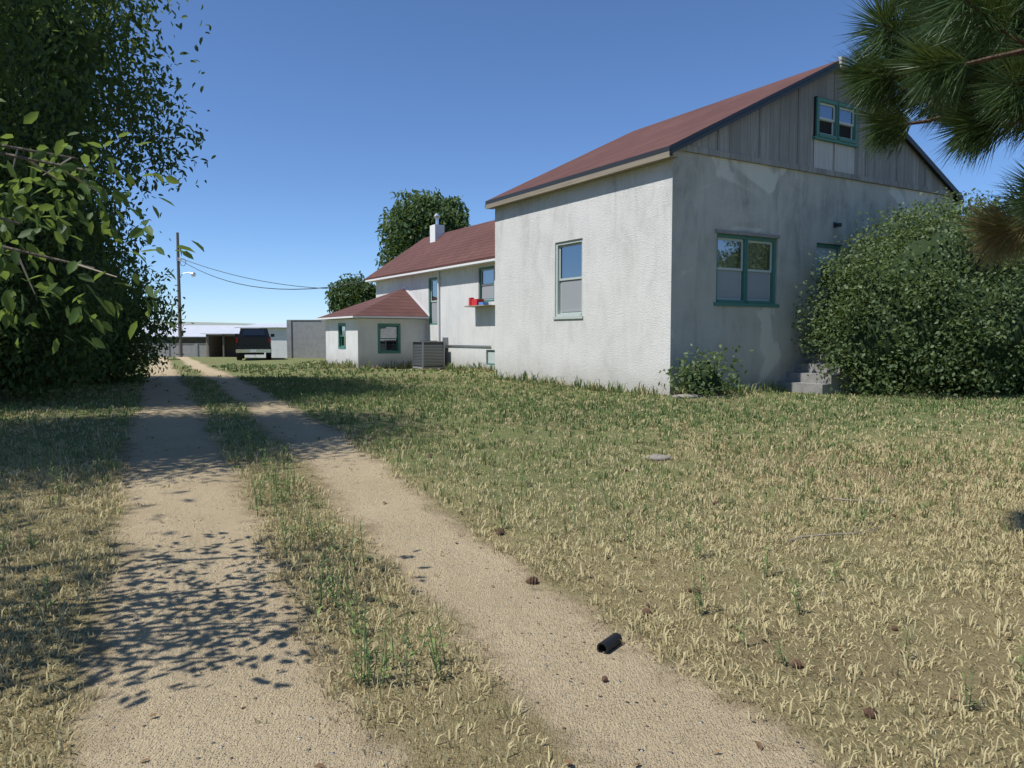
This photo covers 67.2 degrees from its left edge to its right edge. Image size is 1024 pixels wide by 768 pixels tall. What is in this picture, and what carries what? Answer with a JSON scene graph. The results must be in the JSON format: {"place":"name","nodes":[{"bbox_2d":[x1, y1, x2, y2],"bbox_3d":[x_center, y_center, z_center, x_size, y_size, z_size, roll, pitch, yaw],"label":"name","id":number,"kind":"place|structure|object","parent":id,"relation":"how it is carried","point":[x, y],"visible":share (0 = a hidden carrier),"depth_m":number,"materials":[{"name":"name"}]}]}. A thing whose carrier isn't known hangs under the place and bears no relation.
{"place":"outdoors","nodes":[
{"label":"outdoors","id":0,"kind":"place"},
{"bbox_2d":[123,358,494,377],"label":"grass","id":1,"kind":"structure","parent":0,"point":[260,367],"depth_m":26.62,"materials":[{"name":"green plant"}]},
{"bbox_2d":[0,321,1023,767],"bbox_3d":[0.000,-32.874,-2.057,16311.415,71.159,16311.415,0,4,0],"label":"terrain","id":2,"kind":"structure","parent":0,"point":[636,707],"depth_m":4.14,"materials":[{"name":"beige soil"}]},
{"bbox_2d":[0,113,170,404],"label":"tree","id":3,"kind":"object","parent":2,"relation":"on","point":[96,237],"depth_m":13.54,"materials":[{"name":"green plant"}]},
{"bbox_2d":[0,144,116,294],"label":"branches","id":4,"kind":"object","parent":3,"relation":"attached to","point":[15,156],"visible":0.9,"depth_m":3.88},
{"bbox_2d":[0,98,203,353],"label":"tree leaves","id":5,"kind":"object","parent":4,"relation":"attached to","point":[21,212],"visible":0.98,"depth_m":3.99,"materials":[{"name":"green plant"}]},
{"bbox_2d":[16,230,193,390],"bbox_3d":[-11.622,-2.011,19.393,6.115,4.371,7.121,0,4,0],"label":"bush","id":6,"kind":"object","parent":2,"relation":"on","point":[142,355],"depth_m":19.80,"materials":[{"name":"green plant"}]},
{"bbox_2d":[0,0,215,296],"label":"tree","id":7,"kind":"object","parent":2,"relation":"on","point":[106,117],"depth_m":14.81,"materials":[{"name":"green plant"}]},
{"bbox_2d":[133,343,205,356],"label":"shed wall","id":8,"kind":"structure","parent":2,"relation":"on","point":[194,349],"depth_m":66.40,"materials":[{"name":"metal"}]},
{"bbox_2d":[176,232,195,356],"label":"utility pole","id":9,"kind":"object","parent":2,"relation":"on","point":[178,260],"visible":0.95,"depth_m":59.56,"materials":[{"name":"brown wood"}]},
{"bbox_2d":[180,258,364,289],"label":"service wires","id":10,"kind":"object","parent":9,"relation":"attached to","point":[265,281],"visible":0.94,"depth_m":53.41,"materials":[{"name":"grey"}]},
{"bbox_2d":[139,325,244,342],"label":"shed roof","id":11,"kind":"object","parent":2,"relation":"on","point":[191,334],"visible":0.03,"depth_m":73.29,"materials":[{"name":"white metal"}]},
{"bbox_2d":[200,330,239,356],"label":"open shed","id":12,"kind":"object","parent":2,"relation":"on","point":[220,343],"visible":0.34,"depth_m":64.53,"materials":[{"name":"brown wood"}]},
{"bbox_2d":[235,328,273,352],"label":"pickup truck","id":13,"kind":"object","parent":2,"relation":"on","point":[253,340],"visible":1,"depth_m":46.60,"materials":[{"name":"black metal"}]},
{"bbox_2d":[236,351,271,359],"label":"pickup wheels","id":14,"kind":"object","parent":13,"relation":"attached to","point":[240,356],"visible":0.66,"depth_m":47.38,"materials":[{"name":"black rubber"}]},
{"bbox_2d":[235,323,286,357],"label":"white shed","id":15,"kind":"structure","parent":2,"relation":"on","point":[279,343],"depth_m":58.28,"materials":[{"name":"paint"}]},
{"bbox_2d":[287,320,325,357],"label":"shed","id":16,"kind":"structure","parent":2,"relation":"on","point":[306,338],"depth_m":52.35,"materials":[{"name":"paint"}]},
{"bbox_2d":[324,270,375,312],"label":"tree","id":17,"kind":"object","parent":2,"relation":"on","point":[342,297],"visible":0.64,"depth_m":50.79,"materials":[{"name":"green plant"}]},
{"bbox_2d":[316,213,494,369],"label":"building wing","id":18,"kind":"structure","parent":2,"relation":"on","point":[438,284],"depth_m":29.49,"materials":[{"name":"white paint"}]},
{"bbox_2d":[374,187,470,269],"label":"tree","id":19,"kind":"object","parent":2,"relation":"on","point":[407,226],"visible":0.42,"depth_m":43.61,"materials":[{"name":"green plant"}]},
{"bbox_2d":[412,341,444,368],"bbox_3d":[-3.121,-1.105,28.813,0.900,1.030,0.900,-2,4,-31],"label":"ac condenser","id":20,"kind":"object","parent":2,"relation":"on","point":[428,354],"visible":1,"depth_m":28.50,"materials":[{"name":"metal"}]},
{"bbox_2d":[3,410,1012,767],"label":"dead leaves","id":21,"kind":"object","parent":2,"relation":"on","point":[759,744],"visible":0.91,"depth_m":3.38,"materials":[{"name":"brown plant"}]},
{"bbox_2d":[0,390,1023,710],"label":"weed","id":22,"kind":"object","parent":2,"relation":"on","point":[434,650],"depth_m":4.53,"materials":[{"name":"green plant"}]},
{"bbox_2d":[320,358,789,395],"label":"grass","id":23,"kind":"structure","parent":2,"relation":"on","point":[640,391],"depth_m":18.37,"materials":[{"name":"green plant"}]},
{"bbox_2d":[597,633,621,653],"bbox_3d":[0.470,1.249,3.705,0.058,0.060,0.150,3,4,35],"label":"rubber tube","id":24,"kind":"object","parent":2,"relation":"on","point":[609,643],"visible":1,"depth_m":3.68,"materials":[{"name":"black rubber"}]},
{"bbox_2d":[645,454,671,460],"bbox_3d":[1.548,0.785,8.162,0.304,0.076,0.222,0,4,0],"label":"flat rock","id":25,"kind":"object","parent":2,"relation":"on","point":[659,456],"visible":0.76,"depth_m":8.10,"materials":[{"name":"grey stone"}]},
{"bbox_2d":[428,453,909,718],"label":"pine cones","id":26,"kind":"object","parent":2,"relation":"on","point":[868,711],"visible":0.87,"depth_m":4.13,"materials":[{"name":"brown plant"}]},
{"bbox_2d":[671,394,703,398],"bbox_3d":[3.380,0.245,14.741,0.638,0.114,0.307,0,4,0],"label":"flat rock","id":27,"kind":"object","parent":2,"relation":"on","point":[690,395],"visible":0.6,"depth_m":14.65,"materials":[{"name":"grey stone"}]},
{"bbox_2d":[693,363,716,395],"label":"weed stems","id":28,"kind":"object","parent":2,"relation":"on","point":[713,387],"visible":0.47,"depth_m":15.01,"materials":[{"name":"green plant"}]},
{"bbox_2d":[658,343,752,398],"bbox_3d":[3.748,-0.256,15.021,1.827,1.061,1.576,0,4,0],"label":"weed shrub","id":29,"kind":"object","parent":2,"relation":"on","point":[726,385],"depth_m":14.95,"materials":[{"name":"green plant"}]},
{"bbox_2d":[485,56,963,394],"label":"house","id":30,"kind":"structure","parent":2,"relation":"on","point":[646,254],"depth_m":16.91,"materials":[{"name":"grey paint"}]},
{"bbox_2d":[701,395,891,541],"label":"fallen twigs","id":31,"kind":"object","parent":2,"relation":"on","point":[798,537],"visible":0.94,"depth_m":5.55,"materials":[{"name":"brown wood"}]},
{"bbox_2d":[791,187,1023,398],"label":"lilac shrub","id":32,"kind":"object","parent":2,"relation":"on","point":[917,228],"depth_m":15.36,"materials":[{"name":"green plant"}]},
{"bbox_2d":[987,358,1023,395],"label":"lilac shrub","id":33,"kind":"object","parent":2,"relation":"on","point":[1018,376],"depth_m":15.03,"materials":[{"name":"green plant"}]},
{"bbox_2d":[0,435,1023,767],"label":"grass","id":34,"kind":"structure","parent":0,"point":[910,459],"depth_m":5.25,"materials":[{"name":"green plant"}]},
{"bbox_2d":[0,374,1023,443],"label":"grass","id":35,"kind":"structure","parent":0,"point":[298,397],"depth_m":12.63,"materials":[{"name":"green plant"}]},
{"bbox_2d":[72,0,1023,323],"label":"sky","id":36,"kind":"structure","parent":0,"point":[320,111],"materials":[{"name":"blue"}]},
{"bbox_2d":[821,0,1023,277],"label":"pine","id":37,"kind":"object","parent":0,"point":[940,33],"depth_m":4.16,"materials":[{"name":"green plant"}]},
{"bbox_3d":[-7.212,-4.541,7.729,3.374,6.039,3.652,0,4,0],"label":"dark tree","id":38,"kind":"object","parent":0,"visible":0},
{"bbox_2d":[0,0,125,269],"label":"tree","id":39,"kind":"object","parent":38,"relation":"attached to","point":[5,72],"visible":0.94,"depth_m":9.18,"materials":[{"name":"green plant"}]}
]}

